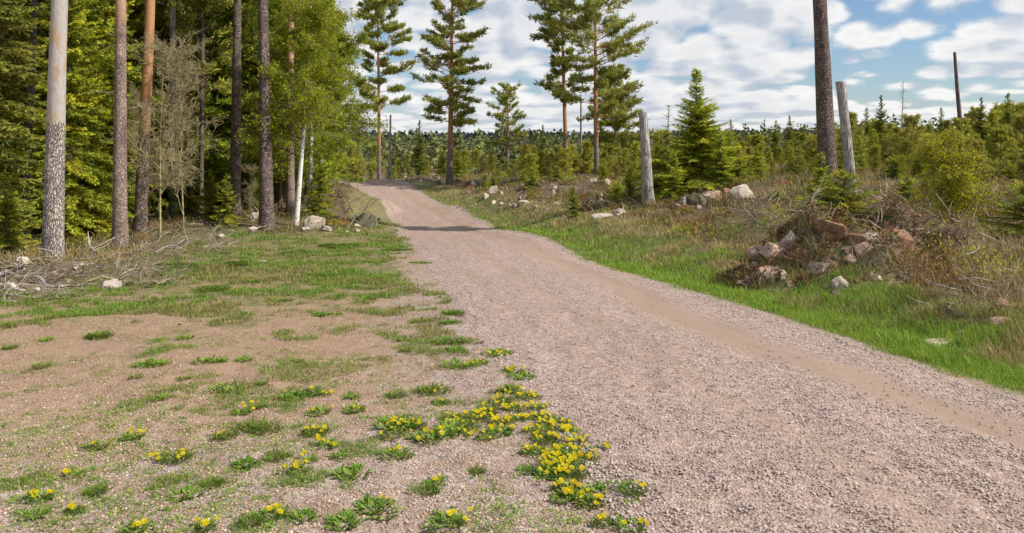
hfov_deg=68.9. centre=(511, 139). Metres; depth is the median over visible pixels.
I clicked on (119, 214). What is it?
pine tree
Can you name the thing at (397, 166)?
young pine
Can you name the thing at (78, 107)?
spruce tree
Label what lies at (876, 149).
birch sapling
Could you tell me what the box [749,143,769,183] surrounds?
young spruce
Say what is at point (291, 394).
weed clump
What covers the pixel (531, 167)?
young pine
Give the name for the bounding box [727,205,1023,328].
dry brush
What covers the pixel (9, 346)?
weed clump
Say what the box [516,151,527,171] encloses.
young pine
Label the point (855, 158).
young pine
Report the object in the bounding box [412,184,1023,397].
verge grass
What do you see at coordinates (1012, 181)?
young pine
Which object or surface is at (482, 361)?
dandelion clump
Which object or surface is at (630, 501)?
weed clump
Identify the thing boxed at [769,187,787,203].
spruce seedling
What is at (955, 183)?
birch shrub
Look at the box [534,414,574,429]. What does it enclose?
dandelion clump
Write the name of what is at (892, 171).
spruce seedling
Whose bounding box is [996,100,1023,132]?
young pine
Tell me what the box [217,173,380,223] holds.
forest edge twigs
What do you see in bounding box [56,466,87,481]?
dandelion clump
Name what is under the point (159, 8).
pine tree
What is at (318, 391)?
dandelion clump
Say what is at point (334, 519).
weed clump
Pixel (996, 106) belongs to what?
young pine
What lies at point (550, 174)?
birch sapling
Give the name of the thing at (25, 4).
pine tree
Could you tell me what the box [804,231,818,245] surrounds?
rock
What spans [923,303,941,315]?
rock
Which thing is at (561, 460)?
dandelion clump
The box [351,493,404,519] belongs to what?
dandelion clump
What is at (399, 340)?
weed clump
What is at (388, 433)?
dandelion clump
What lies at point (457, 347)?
weed clump
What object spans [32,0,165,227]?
spruce tree
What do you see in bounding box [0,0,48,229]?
spruce tree
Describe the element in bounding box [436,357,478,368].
dandelion clump
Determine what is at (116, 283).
rock
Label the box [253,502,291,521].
dandelion clump
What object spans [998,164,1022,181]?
spruce seedling
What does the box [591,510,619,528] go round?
dandelion clump
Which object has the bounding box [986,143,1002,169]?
young pine
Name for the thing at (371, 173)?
young spruce
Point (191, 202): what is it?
young spruce
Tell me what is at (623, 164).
young pine
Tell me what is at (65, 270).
brushwood
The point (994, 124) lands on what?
young spruce
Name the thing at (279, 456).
weed clump
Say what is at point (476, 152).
birch sapling
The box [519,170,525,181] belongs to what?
young spruce
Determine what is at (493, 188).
rock
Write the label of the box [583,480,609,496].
weed clump
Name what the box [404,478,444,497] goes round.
weed clump
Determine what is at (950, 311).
rock
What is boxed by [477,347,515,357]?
dandelion clump
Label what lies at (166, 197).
spruce tree
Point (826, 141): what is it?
pine tree
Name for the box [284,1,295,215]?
pine tree
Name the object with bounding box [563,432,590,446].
dandelion clump
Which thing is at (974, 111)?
young pine
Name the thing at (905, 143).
birch sapling
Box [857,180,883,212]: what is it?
bare bush
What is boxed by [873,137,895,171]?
birch sapling
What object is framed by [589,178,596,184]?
rock
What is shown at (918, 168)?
young spruce
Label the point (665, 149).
young spruce
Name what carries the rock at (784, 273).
on the ground at (258, 329)
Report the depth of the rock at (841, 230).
12.49 m
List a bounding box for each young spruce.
[0,111,40,244]
[0,169,35,257]
[75,141,112,239]
[163,133,212,218]
[195,169,221,223]
[210,174,241,229]
[241,156,258,212]
[302,151,339,216]
[302,181,323,215]
[367,163,373,178]
[432,149,446,176]
[453,151,465,176]
[458,156,467,173]
[489,170,499,186]
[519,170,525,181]
[564,186,582,219]
[576,151,593,173]
[594,159,604,176]
[597,158,609,179]
[620,167,636,201]
[624,68,758,202]
[641,144,665,193]
[651,129,674,179]
[658,152,688,200]
[703,133,738,191]
[717,131,740,175]
[728,143,749,183]
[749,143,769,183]
[765,147,772,159]
[784,146,792,158]
[785,149,795,173]
[804,152,835,197]
[853,135,871,173]
[862,129,880,158]
[863,118,876,155]
[867,134,881,167]
[908,150,925,178]
[926,122,935,139]
[950,142,967,170]
[984,118,1004,154]
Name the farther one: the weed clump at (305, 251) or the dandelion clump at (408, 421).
the weed clump at (305, 251)
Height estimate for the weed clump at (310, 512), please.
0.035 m
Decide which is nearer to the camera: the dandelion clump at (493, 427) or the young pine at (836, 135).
the dandelion clump at (493, 427)
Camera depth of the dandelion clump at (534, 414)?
5.28 m
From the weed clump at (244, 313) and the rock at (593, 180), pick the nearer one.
the weed clump at (244, 313)
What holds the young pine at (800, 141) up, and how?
on the ground at (258, 329)
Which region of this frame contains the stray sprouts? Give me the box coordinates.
[0,264,588,532]
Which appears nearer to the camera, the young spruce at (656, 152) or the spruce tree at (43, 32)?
the spruce tree at (43, 32)
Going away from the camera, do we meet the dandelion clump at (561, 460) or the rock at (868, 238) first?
the dandelion clump at (561, 460)
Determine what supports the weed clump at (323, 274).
on the ground at (258, 329)
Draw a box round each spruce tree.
[0,0,47,249]
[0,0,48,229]
[17,0,50,230]
[18,0,136,241]
[19,0,134,235]
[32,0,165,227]
[92,0,149,211]
[92,0,159,219]
[111,0,184,213]
[139,10,181,206]
[162,43,208,207]
[189,3,247,207]
[241,0,296,197]
[282,9,316,188]
[410,120,430,176]
[535,125,549,162]
[726,120,737,142]
[770,120,781,161]
[782,115,796,158]
[860,107,872,156]
[872,95,891,158]
[934,108,945,140]
[972,97,989,152]
[996,93,1016,153]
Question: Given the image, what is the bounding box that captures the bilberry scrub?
[419,158,1023,292]
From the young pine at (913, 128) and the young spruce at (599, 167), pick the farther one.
the young spruce at (599, 167)
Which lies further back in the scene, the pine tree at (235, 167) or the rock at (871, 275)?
the pine tree at (235, 167)
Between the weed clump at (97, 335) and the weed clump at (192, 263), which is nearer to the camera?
the weed clump at (97, 335)
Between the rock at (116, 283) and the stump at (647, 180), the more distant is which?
the stump at (647, 180)
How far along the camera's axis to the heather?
20.27 m
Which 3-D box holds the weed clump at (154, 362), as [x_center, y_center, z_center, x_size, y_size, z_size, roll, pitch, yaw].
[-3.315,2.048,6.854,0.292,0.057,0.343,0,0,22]
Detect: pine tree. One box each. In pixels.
[11,0,41,239]
[17,0,48,151]
[47,0,160,171]
[92,0,134,247]
[129,0,154,235]
[130,0,196,209]
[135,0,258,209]
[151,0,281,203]
[157,0,244,212]
[159,0,179,215]
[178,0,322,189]
[228,0,251,215]
[244,0,332,208]
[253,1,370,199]
[258,0,275,230]
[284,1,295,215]
[314,0,359,170]
[349,0,420,178]
[409,0,491,182]
[483,81,528,173]
[527,0,593,173]
[538,0,658,175]
[587,62,654,169]
[813,0,838,182]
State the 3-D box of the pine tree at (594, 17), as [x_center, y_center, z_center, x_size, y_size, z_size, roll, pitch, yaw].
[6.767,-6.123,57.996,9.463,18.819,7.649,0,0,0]
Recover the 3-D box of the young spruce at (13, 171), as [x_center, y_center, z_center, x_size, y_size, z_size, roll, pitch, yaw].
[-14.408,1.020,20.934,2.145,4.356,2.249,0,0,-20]
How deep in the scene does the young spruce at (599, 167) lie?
53.93 m
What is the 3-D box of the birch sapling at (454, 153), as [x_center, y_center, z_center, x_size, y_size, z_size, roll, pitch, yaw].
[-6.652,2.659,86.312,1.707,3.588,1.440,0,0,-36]
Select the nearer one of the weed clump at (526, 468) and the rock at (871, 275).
the weed clump at (526, 468)
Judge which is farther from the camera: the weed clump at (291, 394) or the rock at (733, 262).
the rock at (733, 262)
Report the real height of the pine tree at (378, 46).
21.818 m
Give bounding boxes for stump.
[639,111,655,206]
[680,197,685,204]
[835,81,857,193]
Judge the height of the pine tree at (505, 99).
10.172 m
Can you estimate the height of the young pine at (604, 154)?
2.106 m
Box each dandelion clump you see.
[21,488,59,504]
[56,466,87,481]
[59,502,86,514]
[78,439,114,450]
[119,427,147,440]
[120,518,158,532]
[148,444,197,464]
[191,516,220,532]
[209,429,240,440]
[230,405,254,415]
[241,400,268,408]
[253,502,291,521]
[283,459,314,477]
[297,385,333,397]
[300,422,332,437]
[300,450,318,462]
[304,405,333,415]
[312,434,340,449]
[342,403,366,413]
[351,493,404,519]
[370,413,426,432]
[376,443,414,462]
[378,425,406,440]
[397,417,429,431]
[404,427,436,441]
[410,381,454,396]
[414,430,445,445]
[423,417,471,439]
[423,474,448,486]
[423,506,472,532]
[431,396,450,405]
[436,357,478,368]
[437,410,465,421]
[444,414,483,429]
[460,408,492,422]
[466,358,488,365]
[466,428,492,441]
[470,406,498,416]
[475,397,511,413]
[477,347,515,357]
[483,423,515,438]
[487,392,518,405]
[491,414,517,425]
[493,383,523,393]
[495,401,526,412]
[496,364,524,373]
[504,369,536,381]
[507,413,529,422]
[508,389,543,401]
[517,443,545,456]
[520,400,548,412]
[520,422,555,435]
[527,409,553,420]
[528,429,562,445]
[533,462,569,481]
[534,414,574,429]
[535,454,580,469]
[542,445,568,459]
[546,477,582,495]
[547,487,576,503]
[549,442,582,453]
[552,461,589,480]
[556,423,583,436]
[561,448,605,465]
[562,484,593,502]
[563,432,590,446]
[572,490,605,510]
[584,441,610,451]
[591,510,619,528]
[612,514,653,532]
[615,479,652,497]
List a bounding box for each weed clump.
[1,320,19,326]
[1,343,19,349]
[13,503,53,520]
[28,361,52,369]
[37,336,57,341]
[46,311,88,316]
[79,482,114,496]
[81,330,115,339]
[106,301,155,306]
[128,373,144,378]
[129,356,171,367]
[150,392,173,400]
[156,261,201,268]
[164,484,206,502]
[177,334,195,339]
[177,373,192,380]
[190,354,230,363]
[192,283,230,292]
[197,474,228,489]
[204,380,251,393]
[217,259,251,265]
[227,413,283,434]
[230,454,262,469]
[230,509,268,530]
[231,311,255,315]
[231,355,253,361]
[242,278,269,283]
[253,379,270,385]
[261,445,293,462]
[263,296,294,302]
[276,388,314,400]
[280,249,317,253]
[285,505,322,524]
[292,357,305,362]
[305,271,337,277]
[312,310,342,316]
[318,242,359,248]
[322,508,365,531]
[328,447,356,461]
[331,462,376,479]
[342,391,362,398]
[355,294,379,299]
[358,259,389,262]
[381,247,413,250]
[383,388,406,398]
[394,335,410,341]
[396,346,413,352]
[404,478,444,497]
[408,260,431,263]
[408,316,432,322]
[417,307,436,310]
[422,334,484,345]
[436,318,465,324]
[438,308,466,316]
[444,345,471,352]
[466,463,487,474]
[515,463,536,475]
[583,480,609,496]
[602,479,618,490]
[621,496,649,507]
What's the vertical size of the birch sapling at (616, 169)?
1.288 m
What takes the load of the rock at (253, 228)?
on the ground at (258, 329)
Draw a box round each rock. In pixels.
[16,256,30,263]
[99,279,121,290]
[248,226,257,232]
[250,212,258,218]
[301,226,309,231]
[305,216,324,228]
[320,225,331,231]
[355,212,377,226]
[409,175,420,179]
[488,186,497,193]
[518,200,527,206]
[526,205,537,209]
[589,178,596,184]
[591,213,613,219]
[611,208,625,215]
[684,193,706,205]
[701,190,723,201]
[724,188,729,197]
[728,184,753,200]
[731,261,743,266]
[736,280,748,285]
[746,245,762,260]
[750,265,780,282]
[757,276,767,285]
[759,242,790,261]
[768,274,776,281]
[779,230,798,249]
[780,270,786,280]
[786,280,792,286]
[791,248,817,266]
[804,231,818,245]
[806,261,829,273]
[814,218,847,240]
[830,288,836,296]
[831,276,848,289]
[832,240,840,246]
[842,252,855,263]
[843,232,868,246]
[844,245,851,253]
[853,242,872,256]
[865,232,878,243]
[866,251,890,266]
[867,272,873,280]
[873,274,881,280]
[887,232,897,240]
[891,229,914,252]
[921,337,950,346]
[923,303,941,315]
[942,307,963,318]
[985,316,1011,326]
[995,297,1011,311]
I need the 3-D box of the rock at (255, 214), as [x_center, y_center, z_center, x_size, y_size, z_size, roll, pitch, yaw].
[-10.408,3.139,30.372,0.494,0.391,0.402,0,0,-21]
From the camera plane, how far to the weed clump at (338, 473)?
4.21 m
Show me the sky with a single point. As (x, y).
(756, 58)
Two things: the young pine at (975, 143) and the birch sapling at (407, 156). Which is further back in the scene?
the birch sapling at (407, 156)
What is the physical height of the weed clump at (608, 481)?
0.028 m
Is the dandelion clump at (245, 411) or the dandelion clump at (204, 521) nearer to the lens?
the dandelion clump at (204, 521)
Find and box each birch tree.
[228,0,370,225]
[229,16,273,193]
[250,8,362,209]
[313,6,396,188]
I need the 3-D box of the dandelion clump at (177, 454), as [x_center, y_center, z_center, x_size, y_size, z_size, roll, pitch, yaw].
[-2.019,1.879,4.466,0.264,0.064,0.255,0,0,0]
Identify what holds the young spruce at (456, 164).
on the ground at (258, 329)
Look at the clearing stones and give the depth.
4.35 m
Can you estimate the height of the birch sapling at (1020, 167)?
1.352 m
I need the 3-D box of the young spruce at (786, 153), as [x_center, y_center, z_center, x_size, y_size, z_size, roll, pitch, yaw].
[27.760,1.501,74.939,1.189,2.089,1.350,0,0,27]
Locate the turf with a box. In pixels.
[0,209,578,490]
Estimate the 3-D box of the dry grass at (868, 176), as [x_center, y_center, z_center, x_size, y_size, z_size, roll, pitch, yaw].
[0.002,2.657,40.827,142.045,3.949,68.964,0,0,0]
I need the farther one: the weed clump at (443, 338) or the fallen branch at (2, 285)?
the fallen branch at (2, 285)
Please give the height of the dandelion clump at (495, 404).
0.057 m
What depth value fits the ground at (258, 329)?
6.48 m
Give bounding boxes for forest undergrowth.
[0,182,350,273]
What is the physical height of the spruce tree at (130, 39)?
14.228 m
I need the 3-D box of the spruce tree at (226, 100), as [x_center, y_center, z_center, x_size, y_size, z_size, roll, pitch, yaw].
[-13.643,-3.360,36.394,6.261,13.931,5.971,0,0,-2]
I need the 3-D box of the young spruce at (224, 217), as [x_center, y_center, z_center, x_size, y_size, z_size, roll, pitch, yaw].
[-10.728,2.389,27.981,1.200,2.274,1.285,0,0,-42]
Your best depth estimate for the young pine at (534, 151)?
107.88 m
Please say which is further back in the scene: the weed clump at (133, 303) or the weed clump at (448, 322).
the weed clump at (133, 303)
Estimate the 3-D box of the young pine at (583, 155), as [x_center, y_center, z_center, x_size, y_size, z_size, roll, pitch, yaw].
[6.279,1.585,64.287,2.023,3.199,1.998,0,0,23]
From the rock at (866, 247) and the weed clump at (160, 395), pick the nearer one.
the weed clump at (160, 395)
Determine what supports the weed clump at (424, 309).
on the ground at (258, 329)
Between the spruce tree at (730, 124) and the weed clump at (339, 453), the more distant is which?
the spruce tree at (730, 124)
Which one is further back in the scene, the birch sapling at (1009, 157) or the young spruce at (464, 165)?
the young spruce at (464, 165)
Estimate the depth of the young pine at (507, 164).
76.00 m
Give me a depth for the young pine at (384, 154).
122.83 m
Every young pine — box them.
[339,141,368,177]
[347,152,367,173]
[367,143,386,172]
[381,151,388,169]
[391,166,398,179]
[393,158,405,178]
[405,167,414,177]
[411,141,427,164]
[423,160,432,175]
[458,149,474,173]
[480,174,490,190]
[488,155,497,172]
[502,160,509,171]
[507,159,517,171]
[515,144,532,175]
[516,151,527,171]
[519,153,543,180]
[529,145,538,162]
[533,149,552,178]
[548,145,562,166]
[548,157,564,174]
[553,147,578,177]
[557,141,576,166]
[562,156,576,173]
[569,144,578,162]
[574,141,593,165]
[575,141,593,172]
[599,150,607,167]
[604,146,621,163]
[605,155,618,176]
[619,162,628,176]
[620,147,630,166]
[625,141,640,168]
[630,162,638,175]
[634,145,651,172]
[650,129,669,151]
[730,143,747,162]
[744,133,775,172]
[744,145,754,163]
[746,135,751,153]
[762,136,773,160]
[783,142,794,160]
[787,148,808,177]
[791,132,801,148]
[793,133,808,161]
[798,133,817,170]
[801,135,816,164]
[813,122,842,163]
[836,111,872,164]
[836,134,866,170]
[854,118,872,160]
[878,132,889,158]
[882,123,895,146]
[884,113,926,172]
[889,126,899,153]
[890,128,914,165]
[909,132,937,176]
[936,116,981,160]
[937,119,952,137]
[962,139,995,181]
[963,111,984,133]
[964,124,976,139]
[965,105,987,136]
[966,134,988,151]
[984,122,1023,177]
[985,109,1002,136]
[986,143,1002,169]
[990,101,1011,124]
[992,113,1023,175]
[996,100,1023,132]
[1002,127,1023,166]
[1007,179,1018,187]
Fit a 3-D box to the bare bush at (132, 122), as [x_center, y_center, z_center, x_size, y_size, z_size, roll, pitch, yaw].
[-13.021,0.506,27.085,2.093,5.506,2.454,0,0,11]
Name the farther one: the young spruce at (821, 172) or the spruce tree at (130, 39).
the spruce tree at (130, 39)
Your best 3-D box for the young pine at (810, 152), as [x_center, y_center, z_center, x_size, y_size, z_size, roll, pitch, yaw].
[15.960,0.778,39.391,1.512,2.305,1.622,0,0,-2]
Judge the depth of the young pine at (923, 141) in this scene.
30.45 m
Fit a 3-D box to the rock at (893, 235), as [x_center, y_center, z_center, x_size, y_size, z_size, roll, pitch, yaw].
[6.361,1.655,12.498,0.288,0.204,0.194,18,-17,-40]
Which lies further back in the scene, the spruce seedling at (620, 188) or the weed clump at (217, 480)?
the spruce seedling at (620, 188)
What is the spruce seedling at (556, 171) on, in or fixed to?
on the ground at (258, 329)
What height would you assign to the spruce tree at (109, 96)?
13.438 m
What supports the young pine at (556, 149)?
on the ground at (258, 329)
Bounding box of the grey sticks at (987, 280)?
[963,264,1020,306]
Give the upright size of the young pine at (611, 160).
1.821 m
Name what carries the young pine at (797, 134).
on the ground at (258, 329)
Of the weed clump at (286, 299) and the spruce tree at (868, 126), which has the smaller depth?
the weed clump at (286, 299)
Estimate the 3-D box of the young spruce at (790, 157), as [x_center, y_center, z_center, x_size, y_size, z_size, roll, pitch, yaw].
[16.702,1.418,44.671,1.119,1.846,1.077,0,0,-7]
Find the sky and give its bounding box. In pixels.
[309,0,1023,135]
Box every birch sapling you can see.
[404,153,411,169]
[453,149,460,171]
[466,154,473,174]
[472,149,480,168]
[476,151,488,171]
[486,148,495,167]
[495,169,501,183]
[535,149,547,176]
[548,169,552,179]
[549,156,561,173]
[612,162,619,176]
[737,140,746,155]
[769,160,776,173]
[773,146,783,165]
[865,144,883,174]
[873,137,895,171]
[896,155,907,175]
[897,138,916,173]
[973,162,984,180]
[1005,155,1016,175]
[1014,152,1023,181]
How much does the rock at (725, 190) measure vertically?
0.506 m
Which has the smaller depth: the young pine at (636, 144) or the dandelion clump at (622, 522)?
the dandelion clump at (622, 522)
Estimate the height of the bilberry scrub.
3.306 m
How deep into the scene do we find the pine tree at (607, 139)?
65.47 m
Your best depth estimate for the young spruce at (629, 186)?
30.94 m
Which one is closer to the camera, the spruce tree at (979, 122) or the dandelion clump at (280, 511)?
the dandelion clump at (280, 511)
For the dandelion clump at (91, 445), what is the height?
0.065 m
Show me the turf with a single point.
(338, 280)
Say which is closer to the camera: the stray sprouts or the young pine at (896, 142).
the stray sprouts
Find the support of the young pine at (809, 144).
on the ground at (258, 329)
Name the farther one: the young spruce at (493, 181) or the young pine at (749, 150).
the young spruce at (493, 181)
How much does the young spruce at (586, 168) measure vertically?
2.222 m
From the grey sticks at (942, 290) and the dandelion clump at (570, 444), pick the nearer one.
the dandelion clump at (570, 444)
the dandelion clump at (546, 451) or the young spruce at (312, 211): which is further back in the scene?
the young spruce at (312, 211)
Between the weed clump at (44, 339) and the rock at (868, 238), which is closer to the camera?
the weed clump at (44, 339)
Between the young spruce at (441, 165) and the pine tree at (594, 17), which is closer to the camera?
the pine tree at (594, 17)
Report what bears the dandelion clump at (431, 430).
on the ground at (258, 329)
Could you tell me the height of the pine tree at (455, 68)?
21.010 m
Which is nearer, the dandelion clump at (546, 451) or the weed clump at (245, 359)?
the dandelion clump at (546, 451)
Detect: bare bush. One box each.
[103,27,205,237]
[127,80,182,213]
[149,51,226,227]
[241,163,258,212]
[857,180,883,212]
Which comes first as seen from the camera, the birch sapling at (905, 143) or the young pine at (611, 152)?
the birch sapling at (905, 143)
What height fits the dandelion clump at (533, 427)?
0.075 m
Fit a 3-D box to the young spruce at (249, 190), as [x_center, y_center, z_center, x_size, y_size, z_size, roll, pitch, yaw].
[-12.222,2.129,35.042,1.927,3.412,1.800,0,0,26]
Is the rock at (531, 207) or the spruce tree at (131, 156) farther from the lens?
the rock at (531, 207)
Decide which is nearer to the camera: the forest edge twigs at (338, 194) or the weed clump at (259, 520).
the weed clump at (259, 520)
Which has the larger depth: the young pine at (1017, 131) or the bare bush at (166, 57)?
the young pine at (1017, 131)
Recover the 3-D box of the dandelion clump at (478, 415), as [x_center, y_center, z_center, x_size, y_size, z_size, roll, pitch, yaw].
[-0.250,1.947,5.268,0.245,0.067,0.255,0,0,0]
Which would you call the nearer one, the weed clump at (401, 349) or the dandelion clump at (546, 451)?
the dandelion clump at (546, 451)
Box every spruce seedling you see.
[520,171,540,188]
[548,166,564,180]
[606,181,626,202]
[742,166,759,181]
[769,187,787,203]
[795,169,886,228]
[878,153,910,179]
[893,175,921,202]
[975,183,1023,244]
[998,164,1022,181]
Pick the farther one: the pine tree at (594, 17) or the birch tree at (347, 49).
the pine tree at (594, 17)
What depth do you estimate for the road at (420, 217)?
5.70 m
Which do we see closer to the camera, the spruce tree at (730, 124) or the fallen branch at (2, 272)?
the fallen branch at (2, 272)
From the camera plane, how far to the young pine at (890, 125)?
96.15 m
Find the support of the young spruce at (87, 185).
on the ground at (258, 329)
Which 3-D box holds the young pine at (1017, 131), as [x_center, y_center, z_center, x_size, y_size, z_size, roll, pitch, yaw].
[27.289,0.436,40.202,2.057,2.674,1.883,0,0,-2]
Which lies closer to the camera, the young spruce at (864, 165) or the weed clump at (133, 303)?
the weed clump at (133, 303)
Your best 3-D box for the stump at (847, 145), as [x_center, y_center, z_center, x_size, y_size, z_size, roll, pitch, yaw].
[10.768,0.071,23.998,0.705,3.902,0.403,0,0,0]
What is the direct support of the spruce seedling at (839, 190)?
on the ground at (258, 329)
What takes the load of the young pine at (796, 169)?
on the ground at (258, 329)
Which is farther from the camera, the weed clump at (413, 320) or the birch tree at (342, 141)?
the birch tree at (342, 141)
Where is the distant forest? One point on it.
(402, 143)
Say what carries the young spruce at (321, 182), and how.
on the ground at (258, 329)
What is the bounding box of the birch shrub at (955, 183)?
[905,114,1006,234]
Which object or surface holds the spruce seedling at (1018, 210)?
on the ground at (258, 329)
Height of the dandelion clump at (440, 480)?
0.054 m
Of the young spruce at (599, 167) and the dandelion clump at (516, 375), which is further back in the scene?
the young spruce at (599, 167)
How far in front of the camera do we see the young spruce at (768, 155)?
83.53 m
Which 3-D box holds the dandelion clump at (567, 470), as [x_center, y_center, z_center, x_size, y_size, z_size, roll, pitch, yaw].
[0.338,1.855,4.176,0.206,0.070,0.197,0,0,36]
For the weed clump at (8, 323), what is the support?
on the ground at (258, 329)
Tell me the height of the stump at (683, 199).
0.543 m
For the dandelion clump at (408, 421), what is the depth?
5.01 m
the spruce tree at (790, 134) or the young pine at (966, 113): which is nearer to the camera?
the young pine at (966, 113)
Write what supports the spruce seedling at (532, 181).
on the ground at (258, 329)
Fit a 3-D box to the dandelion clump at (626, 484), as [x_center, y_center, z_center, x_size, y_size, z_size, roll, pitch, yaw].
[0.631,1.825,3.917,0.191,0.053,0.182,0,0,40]
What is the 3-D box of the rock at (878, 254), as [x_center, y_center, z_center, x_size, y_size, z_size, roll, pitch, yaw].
[5.826,1.955,11.916,0.361,0.365,0.190,0,0,2]
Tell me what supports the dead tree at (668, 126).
on the ground at (258, 329)
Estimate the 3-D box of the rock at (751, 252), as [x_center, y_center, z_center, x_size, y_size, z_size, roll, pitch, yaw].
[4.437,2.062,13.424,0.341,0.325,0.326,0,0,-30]
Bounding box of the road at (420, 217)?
[325,179,1023,532]
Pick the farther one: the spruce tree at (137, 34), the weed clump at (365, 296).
the spruce tree at (137, 34)
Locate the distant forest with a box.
[335,113,986,173]
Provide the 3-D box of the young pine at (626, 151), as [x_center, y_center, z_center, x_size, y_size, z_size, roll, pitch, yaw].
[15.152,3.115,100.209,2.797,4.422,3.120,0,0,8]
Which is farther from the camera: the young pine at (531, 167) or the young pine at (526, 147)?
the young pine at (526, 147)
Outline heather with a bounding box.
[373,161,1023,295]
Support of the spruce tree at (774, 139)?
on the ground at (258, 329)
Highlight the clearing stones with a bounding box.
[0,257,618,532]
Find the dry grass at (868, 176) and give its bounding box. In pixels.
[0,160,1023,303]
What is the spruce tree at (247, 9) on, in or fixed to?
on the ground at (258, 329)
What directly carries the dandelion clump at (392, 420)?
on the ground at (258, 329)
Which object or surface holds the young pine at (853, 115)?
on the ground at (258, 329)
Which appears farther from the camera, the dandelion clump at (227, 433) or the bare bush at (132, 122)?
the bare bush at (132, 122)
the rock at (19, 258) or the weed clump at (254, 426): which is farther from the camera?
the rock at (19, 258)
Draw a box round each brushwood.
[0,216,263,301]
[4,232,200,294]
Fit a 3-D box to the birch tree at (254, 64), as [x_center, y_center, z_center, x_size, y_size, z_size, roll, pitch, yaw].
[-13.844,-1.684,38.476,5.030,10.175,6.747,0,0,-44]
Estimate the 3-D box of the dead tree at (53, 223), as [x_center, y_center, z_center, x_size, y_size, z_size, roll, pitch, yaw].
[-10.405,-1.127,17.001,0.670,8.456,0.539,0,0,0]
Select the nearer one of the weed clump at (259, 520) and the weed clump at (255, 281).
the weed clump at (259, 520)
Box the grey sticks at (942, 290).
[906,276,973,308]
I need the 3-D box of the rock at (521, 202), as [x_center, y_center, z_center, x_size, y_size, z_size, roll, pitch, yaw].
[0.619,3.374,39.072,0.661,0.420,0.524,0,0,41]
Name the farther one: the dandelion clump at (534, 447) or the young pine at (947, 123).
the young pine at (947, 123)
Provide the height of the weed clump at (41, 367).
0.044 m
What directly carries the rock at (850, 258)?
on the ground at (258, 329)
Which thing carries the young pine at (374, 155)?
on the ground at (258, 329)
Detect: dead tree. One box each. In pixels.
[40,0,67,259]
[388,114,391,179]
[580,102,582,165]
[661,105,675,151]
[899,85,907,123]
[953,52,963,134]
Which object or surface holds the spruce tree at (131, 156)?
on the ground at (258, 329)
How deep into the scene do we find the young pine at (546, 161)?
60.39 m
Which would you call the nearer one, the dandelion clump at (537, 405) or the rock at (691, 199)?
the dandelion clump at (537, 405)
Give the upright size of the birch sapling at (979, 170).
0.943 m
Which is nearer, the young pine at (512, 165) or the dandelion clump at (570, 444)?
the dandelion clump at (570, 444)
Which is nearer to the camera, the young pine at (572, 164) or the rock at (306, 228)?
the rock at (306, 228)
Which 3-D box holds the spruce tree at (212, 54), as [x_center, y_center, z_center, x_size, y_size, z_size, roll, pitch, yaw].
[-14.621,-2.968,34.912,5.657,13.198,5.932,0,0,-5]
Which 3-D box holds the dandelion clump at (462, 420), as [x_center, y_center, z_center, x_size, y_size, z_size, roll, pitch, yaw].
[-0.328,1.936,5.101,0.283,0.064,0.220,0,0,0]
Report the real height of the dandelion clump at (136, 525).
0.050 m
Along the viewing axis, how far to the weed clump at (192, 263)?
15.00 m
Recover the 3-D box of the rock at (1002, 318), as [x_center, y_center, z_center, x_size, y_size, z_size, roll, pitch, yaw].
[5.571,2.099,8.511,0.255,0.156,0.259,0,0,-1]
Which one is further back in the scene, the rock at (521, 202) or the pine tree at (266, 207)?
the rock at (521, 202)
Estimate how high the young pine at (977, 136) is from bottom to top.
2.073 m
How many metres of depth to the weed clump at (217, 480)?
4.07 m
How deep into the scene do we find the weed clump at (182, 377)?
6.33 m
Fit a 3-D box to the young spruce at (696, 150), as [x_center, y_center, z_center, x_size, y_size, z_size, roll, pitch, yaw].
[7.451,-0.039,29.848,5.391,5.769,5.071,0,0,-26]
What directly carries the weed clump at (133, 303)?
on the ground at (258, 329)
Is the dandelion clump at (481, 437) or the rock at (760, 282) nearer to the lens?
the dandelion clump at (481, 437)
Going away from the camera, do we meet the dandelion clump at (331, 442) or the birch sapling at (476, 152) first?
the dandelion clump at (331, 442)
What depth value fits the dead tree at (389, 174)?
65.91 m
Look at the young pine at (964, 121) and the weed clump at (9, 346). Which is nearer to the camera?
the weed clump at (9, 346)
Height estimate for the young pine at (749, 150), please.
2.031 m
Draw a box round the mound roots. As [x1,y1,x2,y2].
[709,189,979,291]
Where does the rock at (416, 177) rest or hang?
on the ground at (258, 329)
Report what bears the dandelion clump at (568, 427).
on the ground at (258, 329)
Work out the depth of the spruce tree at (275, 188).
41.38 m
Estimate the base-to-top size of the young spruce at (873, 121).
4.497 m
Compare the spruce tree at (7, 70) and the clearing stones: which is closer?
the clearing stones
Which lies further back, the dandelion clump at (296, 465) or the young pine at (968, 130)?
the young pine at (968, 130)
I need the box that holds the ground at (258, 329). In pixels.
[0,147,1023,532]
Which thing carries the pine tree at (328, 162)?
on the ground at (258, 329)
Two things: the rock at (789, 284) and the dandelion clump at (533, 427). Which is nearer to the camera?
the dandelion clump at (533, 427)
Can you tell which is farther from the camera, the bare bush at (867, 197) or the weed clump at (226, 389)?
the bare bush at (867, 197)
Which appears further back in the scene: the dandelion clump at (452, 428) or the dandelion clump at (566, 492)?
the dandelion clump at (452, 428)
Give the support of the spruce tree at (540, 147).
on the ground at (258, 329)
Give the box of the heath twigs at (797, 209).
[456,173,1022,246]
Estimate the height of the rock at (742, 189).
0.904 m
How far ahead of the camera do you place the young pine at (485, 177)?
51.71 m
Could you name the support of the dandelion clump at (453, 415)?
on the ground at (258, 329)
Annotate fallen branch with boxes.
[0,268,25,274]
[0,282,39,291]
[31,276,62,287]
[154,239,184,253]
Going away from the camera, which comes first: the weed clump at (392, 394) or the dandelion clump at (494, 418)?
the dandelion clump at (494, 418)

